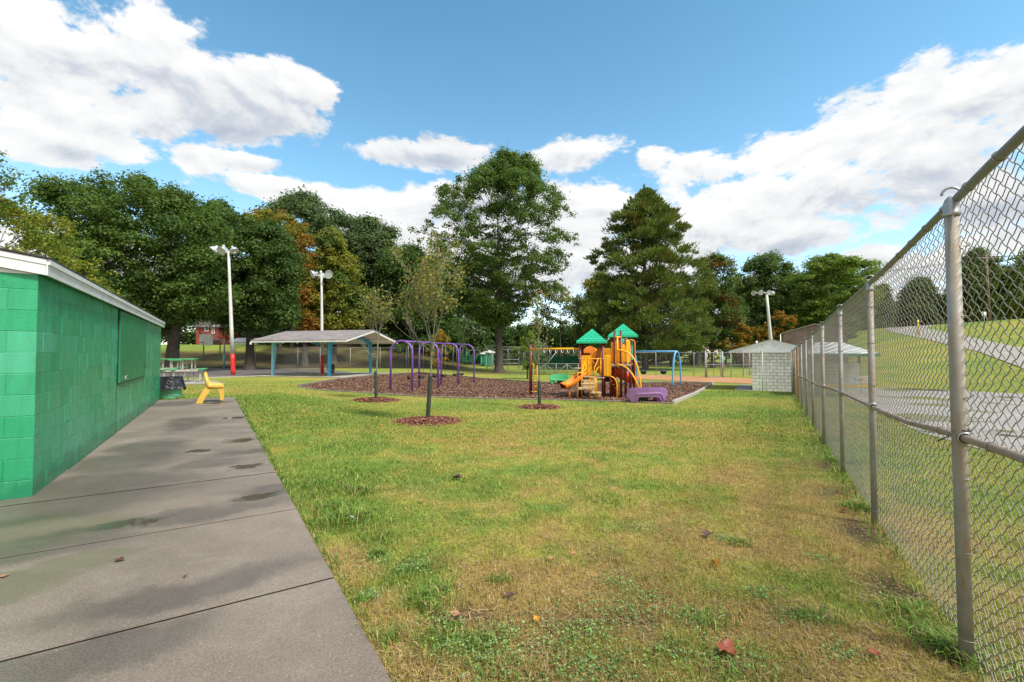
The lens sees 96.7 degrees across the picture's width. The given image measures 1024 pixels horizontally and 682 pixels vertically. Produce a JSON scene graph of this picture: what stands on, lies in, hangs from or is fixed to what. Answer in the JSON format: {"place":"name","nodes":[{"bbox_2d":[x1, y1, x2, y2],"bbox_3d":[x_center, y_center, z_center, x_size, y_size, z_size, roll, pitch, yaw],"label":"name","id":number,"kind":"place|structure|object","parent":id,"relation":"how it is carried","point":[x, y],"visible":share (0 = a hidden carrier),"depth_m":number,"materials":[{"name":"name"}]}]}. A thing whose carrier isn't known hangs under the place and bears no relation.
{"place":"outdoors","nodes":[
{"label":"outdoors","id":0,"kind":"place"},
{"bbox_2d":[160,368,348,376],"bbox_3d":[-31.208,3.204,50.510,17.907,0.106,34.065,1,-2,-40],"label":"court","id":1,"kind":"object","parent":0,"point":[212,372],"visible":0.45,"depth_m":46.62,"materials":[{"name":"asphalt"}]},
{"bbox_2d":[209,245,238,374],"bbox_3d":[-24.755,-2.673,38.886,2.320,11.263,1.356,0,-2,15],"label":"light pole","id":2,"kind":"object","parent":1,"relation":"on","point":[223,250],"visible":1,"depth_m":38.81,"materials":[{"name":"white metal"}]},
{"bbox_2d":[487,345,523,369],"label":"backstop","id":3,"kind":"object","parent":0,"point":[492,352],"visible":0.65,"depth_m":67.94},
{"bbox_2d":[0,0,1023,352],"label":"sky","id":4,"kind":"structure","parent":0,"point":[800,129],"materials":[{"name":"blue"}]},
{"bbox_2d":[534,353,578,374],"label":"bleachers","id":5,"kind":"object","parent":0,"point":[567,365],"visible":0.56,"depth_m":49.36,"materials":[{"name":"metal"}]},
{"bbox_2d":[160,319,1023,681],"bbox_3d":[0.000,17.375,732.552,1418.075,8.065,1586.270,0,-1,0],"label":"ground","id":6,"kind":"structure","parent":0,"point":[206,355],"depth_m":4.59,"materials":[{"name":"green plant"}]},
{"bbox_2d":[0,150,43,213],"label":"maple tree","id":7,"kind":"object","parent":6,"relation":"on","point":[10,183],"visible":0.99,"depth_m":24.80,"materials":[{"name":"green plant"}]},
{"bbox_2d":[0,191,123,295],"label":"maple tree","id":8,"kind":"object","parent":6,"relation":"on","point":[35,221],"visible":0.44,"depth_m":26.85,"materials":[{"name":"green plant"}]},
{"bbox_2d":[0,248,164,499],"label":"concession building","id":9,"kind":"structure","parent":6,"relation":"on","point":[80,357],"depth_m":5.08,"materials":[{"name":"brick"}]},
{"bbox_2d":[9,164,249,372],"bbox_3d":[-36.137,-6.693,44.318,19.729,20.312,16.468,0,-1,0],"label":"maple tree","id":10,"kind":"object","parent":6,"relation":"on","point":[99,205],"visible":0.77,"depth_m":41.32,"materials":[{"name":"green plant"}]},
{"bbox_2d":[160,358,185,376],"bbox_3d":[-24.734,1.974,32.951,1.728,1.407,1.821,1,-2,-19],"label":"picnic table","id":11,"kind":"object","parent":6,"relation":"on","point":[163,367],"visible":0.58,"depth_m":32.65,"materials":[{"name":"green plastic"}]},
{"bbox_2d":[160,376,185,398],"bbox_3d":[-10.416,1.421,13.950,0.792,0.657,0.768,0,-1,0],"label":"trash barrel","id":12,"kind":"object","parent":6,"relation":"on","point":[171,387],"visible":0.94,"depth_m":13.72,"materials":[{"name":"green paint"}]},
{"bbox_2d":[0,397,391,681],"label":"walkway","id":13,"kind":"structure","parent":6,"relation":"on","point":[161,497],"depth_m":2.86,"materials":[{"name":"concrete"}]},
{"bbox_2d":[196,372,223,402],"bbox_3d":[-8.484,1.290,12.805,0.654,0.842,0.520,1,-2,-33],"label":"moulded chair","id":14,"kind":"object","parent":13,"relation":"on","point":[210,385],"visible":1,"depth_m":12.57,"materials":[{"name":"yellow plastic"}]},
{"bbox_2d":[184,379,224,383],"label":"picnic slab","id":15,"kind":"structure","parent":6,"relation":"on","point":[190,381],"depth_m":28.24,"materials":[{"name":"concrete"}]},
{"bbox_2d":[160,359,198,380],"bbox_3d":[-21.127,1.852,28.916,1.664,1.355,1.754,1,-2,-22],"label":"picnic table","id":16,"kind":"object","parent":15,"relation":"on","point":[168,370],"visible":0.41,"depth_m":28.41,"materials":[{"name":"green plastic"}]},
{"bbox_2d":[169,358,207,381],"bbox_3d":[-20.003,1.790,28.183,1.732,1.410,1.825,1,-2,-27],"label":"picnic table","id":17,"kind":"object","parent":15,"relation":"on","point":[177,370],"visible":0.98,"depth_m":27.72,"materials":[{"name":"green plastic"}]},
{"bbox_2d":[199,334,224,367],"bbox_3d":[-38.732,1.337,58.672,3.032,4.391,0.795,0,-2,-16],"label":"basketball hoop","id":18,"kind":"object","parent":6,"relation":"on","point":[206,339],"visible":0.98,"depth_m":58.63,"materials":[{"name":"blue paint"}]},
{"bbox_2d":[203,340,221,360],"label":"notice board","id":19,"kind":"object","parent":6,"relation":"on","point":[217,342],"visible":0.67,"depth_m":65.54,"materials":[{"name":"green paint"}]},
{"bbox_2d":[194,320,241,344],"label":"brick house","id":20,"kind":"structure","parent":6,"relation":"on","point":[214,331],"depth_m":92.10,"materials":[{"name":"red brick"}]},
{"bbox_2d":[198,375,270,377],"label":"court kerb","id":21,"kind":"structure","parent":6,"relation":"on","point":[238,376],"depth_m":34.91,"materials":[{"name":"concrete"}]},
{"bbox_2d":[229,338,260,344],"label":"white outbuilding","id":22,"kind":"structure","parent":6,"relation":"on","point":[239,341],"depth_m":84.02,"materials":[{"name":"paint"}]},
{"bbox_2d":[194,193,310,369],"bbox_3d":[-30.386,-6.575,52.304,12.691,20.548,12.408,-1,-2,44],"label":"maple tree","id":23,"kind":"object","parent":6,"relation":"on","point":[265,280],"visible":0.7,"depth_m":50.56,"materials":[{"name":"green plant"}]},
{"bbox_2d":[256,261,287,351],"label":"slender tree","id":24,"kind":"object","parent":6,"relation":"on","point":[280,346],"visible":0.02,"depth_m":73.78,"materials":[{"name":"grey plant"}]},
{"bbox_2d":[239,206,326,366],"bbox_3d":[-32.708,-7.408,62.562,13.418,22.455,11.018,1,-2,-36],"label":"maple tree","id":25,"kind":"object","parent":6,"relation":"on","point":[309,322],"visible":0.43,"depth_m":61.64,"materials":[{"name":"orange plant"}]},
{"bbox_2d":[290,322,294,347],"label":"slender tree","id":26,"kind":"object","parent":6,"relation":"on","point":[292,344],"depth_m":77.83,"materials":[{"name":"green plant"}]},
{"bbox_2d":[248,184,375,345],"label":"oak tree","id":27,"kind":"object","parent":6,"relation":"on","point":[306,207],"visible":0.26,"depth_m":81.17,"materials":[{"name":"green plant"}]},
{"bbox_2d":[249,372,385,376],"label":"shelter slab","id":28,"kind":"structure","parent":6,"relation":"on","point":[334,374],"depth_m":39.07,"materials":[{"name":"grey concrete"}]},
{"bbox_2d":[310,270,332,372],"bbox_3d":[-17.932,-1.797,42.525,1.839,9.725,1.522,-1,-2,36],"label":"light pole","id":29,"kind":"object","parent":28,"relation":"on","point":[328,274],"visible":0.98,"depth_m":42.56,"materials":[{"name":"white metal"}]},
{"bbox_2d":[249,330,397,375],"bbox_3d":[-15.668,1.030,38.777,8.940,3.868,7.590,0,-2,16],"label":"picnic shelter","id":30,"kind":"object","parent":28,"relation":"on","point":[329,338],"visible":0.93,"depth_m":36.99,"materials":[{"name":"grey metal"}]},
{"bbox_2d":[327,364,334,372],"bbox_3d":[-16.684,2.575,41.976,0.739,0.843,0.733,0,-1,0],"label":"trash barrel","id":31,"kind":"object","parent":28,"relation":"on","point":[332,368],"visible":0.63,"depth_m":41.76,"materials":[{"name":"black plastic"}]},
{"bbox_2d":[298,224,371,363],"bbox_3d":[-25.018,-6.687,64.217,9.646,20.446,8.428,0,-1,0],"label":"maple tree","id":32,"kind":"object","parent":6,"relation":"on","point":[332,252],"visible":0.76,"depth_m":63.14,"materials":[{"name":"green plant"}]},
{"bbox_2d":[235,347,452,368],"bbox_3d":[-21.106,2.245,57.073,27.440,2.811,6.218,0,-2,-10],"label":"chain link fence","id":33,"kind":"object","parent":6,"relation":"on","point":[338,357],"visible":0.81,"depth_m":55.85,"materials":[{"name":"grey metal"}]},
{"bbox_2d":[346,274,369,344],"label":"slender tree","id":34,"kind":"object","parent":6,"relation":"on","point":[360,291],"visible":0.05,"depth_m":84.12,"materials":[{"name":"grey plant"}]},
{"bbox_2d":[348,397,402,402],"bbox_3d":[-5.381,2.305,18.007,2.134,0.181,2.249,0,-1,0],"label":"mulch ring","id":35,"kind":"object","parent":6,"relation":"on","point":[375,400],"visible":0.91,"depth_m":17.55,"materials":[{"name":"red wood"}]},
{"bbox_2d":[353,283,406,397],"bbox_3d":[-5.249,0.030,18.032,2.112,4.652,1.444,0,-2,14],"label":"young tree","id":36,"kind":"object","parent":6,"relation":"on","point":[374,317],"visible":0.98,"depth_m":17.98,"materials":[{"name":"green plant"}]},
{"bbox_2d":[339,212,431,344],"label":"oak tree","id":37,"kind":"object","parent":6,"relation":"on","point":[374,240],"visible":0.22,"depth_m":84.70,"materials":[{"name":"green plant"}]},
{"bbox_2d":[365,238,469,354],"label":"dark tree","id":38,"kind":"object","parent":6,"relation":"on","point":[449,327],"visible":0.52,"depth_m":77.05,"materials":[{"name":"green plant"}]},
{"bbox_2d":[386,415,461,426],"bbox_3d":[-2.188,2.041,11.794,2.126,0.158,2.191,0,-1,0],"label":"mulch ring","id":39,"kind":"object","parent":6,"relation":"on","point":[432,420],"visible":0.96,"depth_m":11.41,"materials":[{"name":"red wood"}]},
{"bbox_2d":[383,223,469,417],"bbox_3d":[-2.050,-0.533,11.866,2.066,5.253,2.425,1,-2,-45],"label":"young tree","id":40,"kind":"object","parent":6,"relation":"on","point":[427,297],"visible":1,"depth_m":11.75,"materials":[{"name":"green plant"}]},
{"bbox_2d":[425,329,452,366],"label":"sapling","id":41,"kind":"object","parent":6,"relation":"on","point":[439,336],"visible":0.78,"depth_m":42.91,"materials":[{"name":"green plant"}]},
{"bbox_2d":[450,610,466,615],"bbox_3d":[-0.284,1.434,2.401,0.077,0.013,0.052,1,-2,-25],"label":"fallen leaf","id":42,"kind":"object","parent":6,"relation":"on","point":[455,611],"visible":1,"depth_m":2.40,"materials":[{"name":"plant"}]},
{"bbox_2d":[459,355,479,361],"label":"windscreen fence","id":43,"kind":"object","parent":6,"relation":"on","point":[464,358],"visible":0.81,"depth_m":82.95,"materials":[{"name":"fabric"}]},
{"bbox_2d":[479,352,484,365],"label":"portable toilet","id":44,"kind":"object","parent":6,"relation":"on","point":[482,358],"visible":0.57,"depth_m":81.87,"materials":[{"name":"white paint"}]},
{"bbox_2d":[482,355,484,364],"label":"door","id":45,"kind":"structure","parent":44,"relation":"in","point":[483,356],"depth_m":81.87,"materials":[{"name":"green plastic"}]},
{"bbox_2d":[484,350,494,365],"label":"portable toilet","id":46,"kind":"object","parent":6,"relation":"on","point":[489,357],"visible":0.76,"depth_m":79.22,"materials":[{"name":"white paint"}]},
{"bbox_2d":[487,354,491,365],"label":"door","id":47,"kind":"structure","parent":46,"relation":"in","point":[489,357],"depth_m":79.20,"materials":[{"name":"green plastic"}]},
{"bbox_2d":[408,143,581,371],"bbox_3d":[-2.269,-10.035,56.755,20.811,28.641,17.432,1,-2,-20],"label":"oak tree","id":48,"kind":"object","parent":6,"relation":"on","point":[514,173],"visible":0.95,"depth_m":55.04,"materials":[{"name":"green plant"}]},
{"bbox_2d":[297,372,713,403],"bbox_3d":[-2.128,2.713,29.514,26.540,0.760,20.412,-1,-2,28],"label":"timber border","id":49,"kind":"object","parent":6,"relation":"on","point":[679,399],"visible":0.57,"depth_m":21.12,"materials":[{"name":"grey wood"}]},
{"bbox_2d":[302,373,709,401],"bbox_3d":[-2.129,2.732,29.515,26.445,0.601,20.314,-1,-2,28],"label":"mulch bed","id":50,"kind":"object","parent":6,"relation":"on","point":[518,396],"visible":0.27,"depth_m":24.80,"materials":[{"name":"brown wood"}]},
{"bbox_2d":[389,340,474,390],"bbox_3d":[-4.467,1.555,28.140,1.284,2.975,10.595,0,-2,12],"label":"arch swing set","id":51,"kind":"object","parent":50,"relation":"on","point":[441,354],"visible":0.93,"depth_m":26.53,"materials":[{"name":"purple metal"}]},
{"bbox_2d":[550,374,568,383],"bbox_3d":[3.271,2.675,31.484,1.415,0.717,0.799,0,-2,16],"label":"play bench","id":52,"kind":"object","parent":50,"relation":"on","point":[559,378],"visible":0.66,"depth_m":31.62,"materials":[{"name":"green plastic"}]},
{"bbox_2d":[529,324,641,397],"bbox_3d":[3.384,0.909,20.803,5.134,3.438,4.061,0,-1,0],"label":"play structure","id":53,"kind":"object","parent":50,"relation":"on","point":[607,366],"visible":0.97,"depth_m":19.94,"materials":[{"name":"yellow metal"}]},
{"bbox_2d":[625,388,667,402],"bbox_3d":[5.197,2.095,17.800,1.592,0.604,0.929,0,-1,0],"label":"play bench","id":54,"kind":"object","parent":50,"relation":"on","point":[633,395],"visible":0.93,"depth_m":17.45,"materials":[{"name":"purple plastic"}]},
{"bbox_2d":[628,351,681,386],"bbox_3d":[9.268,1.834,29.692,1.205,2.438,3.239,1,-2,-44],"label":"blue swing set","id":55,"kind":"object","parent":50,"relation":"on","point":[661,371],"visible":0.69,"depth_m":28.88,"materials":[{"name":"metal"}]},
{"bbox_2d":[500,591,515,595],"bbox_3d":[-0.020,1.446,2.599,0.085,0.015,0.058,1,-2,-26],"label":"fallen leaf","id":56,"kind":"object","parent":6,"relation":"on","point":[508,593],"visible":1,"depth_m":2.61,"materials":[{"name":"brown plant"}]},
{"bbox_2d":[511,332,546,378],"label":"sapling","id":57,"kind":"object","parent":6,"relation":"on","point":[525,348],"visible":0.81,"depth_m":39.87,"materials":[{"name":"green plant"}]},
{"bbox_2d":[520,290,553,403],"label":"young tree","id":58,"kind":"object","parent":6,"relation":"on","point":[538,299],"visible":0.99,"depth_m":15.77,"materials":[{"name":"green plant"}]},
{"bbox_2d":[516,403,559,409],"bbox_3d":[0.961,2.249,15.751,1.743,0.159,1.823,0,-1,0],"label":"mulch ring","id":59,"kind":"object","parent":6,"relation":"on","point":[533,406],"visible":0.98,"depth_m":15.36,"materials":[{"name":"red wood"}]},
{"bbox_2d":[530,294,560,353],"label":"slender tree","id":60,"kind":"object","parent":6,"relation":"on","point":[544,317],"visible":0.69,"depth_m":92.62,"materials":[{"name":"green plant"}]},
{"bbox_2d":[541,351,578,367],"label":"windscreen fence","id":61,"kind":"object","parent":6,"relation":"on","point":[564,359],"visible":0.63,"depth_m":75.93,"materials":[{"name":"fabric"}]},
{"bbox_2d":[541,281,580,355],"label":"slender tree","id":62,"kind":"object","parent":6,"relation":"on","point":[568,299],"visible":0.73,"depth_m":91.70,"materials":[{"name":"green plant"}]},
{"bbox_2d":[124,240,1023,364],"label":"wood","id":63,"kind":"object","parent":6,"relation":"on","point":[481,338],"visible":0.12,"depth_m":95.52,"materials":[{"name":"green plant"}]},
{"bbox_2d":[567,268,612,361],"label":"pine understory tree","id":64,"kind":"object","parent":6,"relation":"on","point":[576,303],"visible":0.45,"depth_m":77.75,"materials":[{"name":"green plant"}]},
{"bbox_2d":[163,363,1023,462],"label":"lawn grass","id":65,"kind":"structure","parent":6,"relation":"on","point":[262,398],"depth_m":11.62,"materials":[{"name":"green plant"}]},
{"bbox_2d":[525,350,699,366],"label":"chain link fence","id":66,"kind":"object","parent":6,"relation":"on","point":[661,362],"visible":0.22,"depth_m":80.46,"materials":[{"name":"grey metal"}]},
{"bbox_2d":[236,393,1023,681],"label":"grass tufts","id":67,"kind":"object","parent":6,"relation":"on","point":[947,641],"visible":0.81,"depth_m":2.54,"materials":[{"name":"green plant"}]},
{"bbox_2d":[256,431,1023,681],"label":"clover","id":68,"kind":"object","parent":6,"relation":"on","point":[581,668],"visible":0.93,"depth_m":2.28,"materials":[{"name":"green plant"}]},
{"bbox_2d":[573,184,724,369],"bbox_3d":[19.784,-9.104,66.289,21.728,27.326,16.797,0,-1,0],"label":"pine tree","id":69,"kind":"object","parent":6,"relation":"on","point":[649,215],"visible":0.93,"depth_m":64.13,"materials":[{"name":"green plant"}]},
{"bbox_2d":[310,454,1023,681],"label":"thatch","id":70,"kind":"object","parent":6,"relation":"on","point":[745,615],"visible":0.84,"depth_m":2.40,"materials":[{"name":"plant"}]},
{"bbox_2d":[652,300,682,366],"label":"slender tree","id":71,"kind":"object","parent":6,"relation":"on","point":[670,364],"visible":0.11,"depth_m":81.89,"materials":[{"name":"green plant"}]},
{"bbox_2d":[684,304,705,365],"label":"slender tree","id":72,"kind":"object","parent":6,"relation":"on","point":[692,363],"visible":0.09,"depth_m":87.68,"materials":[{"name":"green plant"}]},
{"bbox_2d":[692,282,709,365],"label":"slender tree","id":73,"kind":"object","parent":6,"relation":"on","point":[699,357],"visible":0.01,"depth_m":85.66,"materials":[{"name":"green plant"}]},
{"bbox_2d":[702,529,712,535],"bbox_3d":[1.598,1.561,3.716,0.101,0.033,0.120,0,-1,0],"label":"fallen leaf","id":74,"kind":"object","parent":6,"relation":"on","point":[705,532],"visible":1,"depth_m":3.72,"materials":[{"name":"plant"}]},
{"bbox_2d":[705,351,722,377],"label":"field gate","id":75,"kind":"structure","parent":6,"relation":"on","point":[721,360],"depth_m":42.80,"materials":[{"name":"grey metal"}]},
{"bbox_2d":[711,558,719,567],"bbox_3d":[1.397,1.509,3.109,0.058,0.035,0.085,1,-2,-34],"label":"fallen leaf","id":76,"kind":"object","parent":6,"relation":"on","point":[715,561],"visible":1,"depth_m":3.12,"materials":[{"name":"orange plant"}]},
{"bbox_2d":[686,249,750,367],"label":"maple tree","id":77,"kind":"object","parent":6,"relation":"on","point":[717,263],"visible":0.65,"depth_m":75.00,"materials":[{"name":"green plant"}]},
{"bbox_2d":[707,294,737,365],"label":"slender tree","id":78,"kind":"object","parent":6,"relation":"on","point":[725,363],"visible":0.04,"depth_m":83.71,"materials":[{"name":"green plant"}]},
{"bbox_2d":[700,349,748,367],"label":"chain link fence","id":79,"kind":"object","parent":6,"relation":"on","point":[723,355],"visible":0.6,"depth_m":72.39,"materials":[{"name":"grey metal"}]},
{"bbox_2d":[717,639,736,662],"bbox_3d":[1.002,1.440,2.117,0.093,0.030,0.126,0,-1,0],"label":"fallen leaf","id":80,"kind":"object","parent":6,"relation":"on","point":[725,645],"visible":1,"depth_m":2.15,"materials":[{"name":"plant"}]},
{"bbox_2d":[723,352,751,376],"bbox_3d":[24.707,2.421,47.230,12.641,2.499,0.882,1,-2,-45],"label":"chain link fence","id":81,"kind":"object","parent":6,"relation":"on","point":[743,356],"visible":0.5,"depth_m":44.63,"materials":[{"name":"grey metal"}]},
{"bbox_2d":[716,321,763,367],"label":"sumac shrub","id":82,"kind":"object","parent":6,"relation":"on","point":[743,328],"visible":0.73,"depth_m":71.79,"materials":[{"name":"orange plant"}]},
{"bbox_2d":[734,385,751,390],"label":"shed slab","id":83,"kind":"structure","parent":6,"relation":"on","point":[745,387],"depth_m":27.76,"materials":[{"name":"concrete"}]},
{"bbox_2d":[738,354,751,366],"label":"sumac shrub","id":84,"kind":"object","parent":6,"relation":"on","point":[746,362],"visible":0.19,"depth_m":78.01,"materials":[{"name":"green plant"}]},
{"bbox_2d":[729,339,795,391],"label":"block shed","id":85,"kind":"structure","parent":6,"relation":"on","point":[771,364],"depth_m":24.83,"materials":[{"name":"white brick"}]},
{"bbox_2d":[751,290,774,339],"bbox_3d":[34.448,-1.403,62.044,3.334,11.030,0.838,0,-1,-8],"label":"light pole","id":86,"kind":"object","parent":6,"relation":"on","point":[767,293],"visible":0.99,"depth_m":62.00,"materials":[{"name":"grey metal"}]},
{"bbox_2d":[730,248,805,344],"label":"maple tree","id":87,"kind":"object","parent":6,"relation":"on","point":[764,267],"visible":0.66,"depth_m":81.88,"materials":[{"name":"green plant"}]},
{"bbox_2d":[754,310,796,340],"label":"sumac shrub","id":88,"kind":"object","parent":6,"relation":"on","point":[776,317],"visible":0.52,"depth_m":70.13,"materials":[{"name":"orange plant"}]},
{"bbox_2d":[778,324,850,373],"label":"weathered barn","id":89,"kind":"structure","parent":6,"relation":"on","point":[797,336],"depth_m":47.90,"materials":[{"name":"brown wood"}]},
{"bbox_2d":[788,269,881,329],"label":"dark tree","id":90,"kind":"object","parent":6,"relation":"on","point":[845,286],"visible":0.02,"depth_m":88.05,"materials":[{"name":"green plant"}]},
{"bbox_2d":[783,251,886,337],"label":"maple tree","id":91,"kind":"object","parent":6,"relation":"on","point":[843,269],"visible":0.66,"depth_m":72.61,"materials":[{"name":"green plant"}]},
{"bbox_2d":[807,342,879,396],"bbox_3d":[15.486,1.314,21.716,2.667,2.502,3.235,-1,-2,27],"label":"dugout","id":92,"kind":"object","parent":6,"relation":"on","point":[844,369],"visible":0.25,"depth_m":21.10,"materials":[{"name":"green paint"}]},
{"bbox_2d":[869,646,885,659],"bbox_3d":[1.716,1.464,2.140,0.047,0.015,0.069,1,-2,-42],"label":"fallen leaf","id":93,"kind":"object","parent":6,"relation":"on","point":[872,650],"visible":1,"depth_m":2.15,"materials":[{"name":"plant"}]},
{"bbox_2d":[864,283,899,328],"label":"dark tree","id":94,"kind":"object","parent":6,"relation":"on","point":[883,321],"visible":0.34,"depth_m":86.84,"materials":[{"name":"green plant"}]},
{"bbox_2d":[791,125,1023,681],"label":"chain link fence","id":95,"kind":"object","parent":6,"relation":"on","point":[959,433],"visible":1,"depth_m":2.47,"materials":[{"name":"metal"}]},
{"bbox_2d":[892,274,963,326],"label":"dark tree","id":96,"kind":"object","parent":6,"relation":"on","point":[942,304],"visible":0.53,"depth_m":88.52,"materials":[{"name":"green plant"}]},
{"bbox_2d":[848,387,1023,453],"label":"parking lot","id":97,"kind":"structure","parent":6,"relation":"on","point":[1012,436],"depth_m":14.17,"materials":[{"name":"grey asphalt"}]},
{"bbox_2d":[888,254,1023,320],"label":"utility pole","id":98,"kind":"object","parent":6,"relation":"on","point":[987,284],"visible":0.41,"depth_m":70.18,"materials":[{"name":"brown wood"}]},
{"bbox_2d":[952,651,974,668],"bbox_3d":[2.084,1.467,2.098,0.063,0.023,0.092,1,-2,-34],"label":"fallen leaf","id":99,"kind":"object","parent":6,"relation":"on","point":[957,658],"visible":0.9,"depth_m":2.10,"materials":[{"name":"plant"}]},
{"bbox_2d":[922,246,1014,322],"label":"maple tree","id":100,"kind":"object","parent":6,"relation":"on","point":[994,281],"visible":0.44,"depth_m":84.52,"materials":[{"name":"green plant"}]},
{"bbox_2d":[975,250,1023,319],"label":"maple tree","id":101,"kind":"object","parent":6,"relation":"on","point":[1013,304],"visible":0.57,"depth_m":82.42,"materials":[{"name":"green plant"}]},
{"bbox_2d":[616,375,792,383],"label":"infield dirt","id":102,"kind":"structure","parent":0,"point":[704,379],"depth_m":40.65,"materials":[{"name":"soil"}]},
{"bbox_2d":[636,352,704,375],"bbox_3d":[15.916,2.350,45.965,7.278,2.523,2.322,-1,-2,32],"label":"chain link fence","id":103,"kind":"object","parent":102,"relation":"on","point":[672,358],"visible":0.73,"depth_m":46.69,"materials":[{"name":"grey metal"}]},
{"bbox_2d":[886,325,1023,367],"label":"hill road","id":104,"kind":"structure","parent":0,"point":[1015,352],"depth_m":40.29,"materials":[{"name":"grey asphalt"}]}
]}

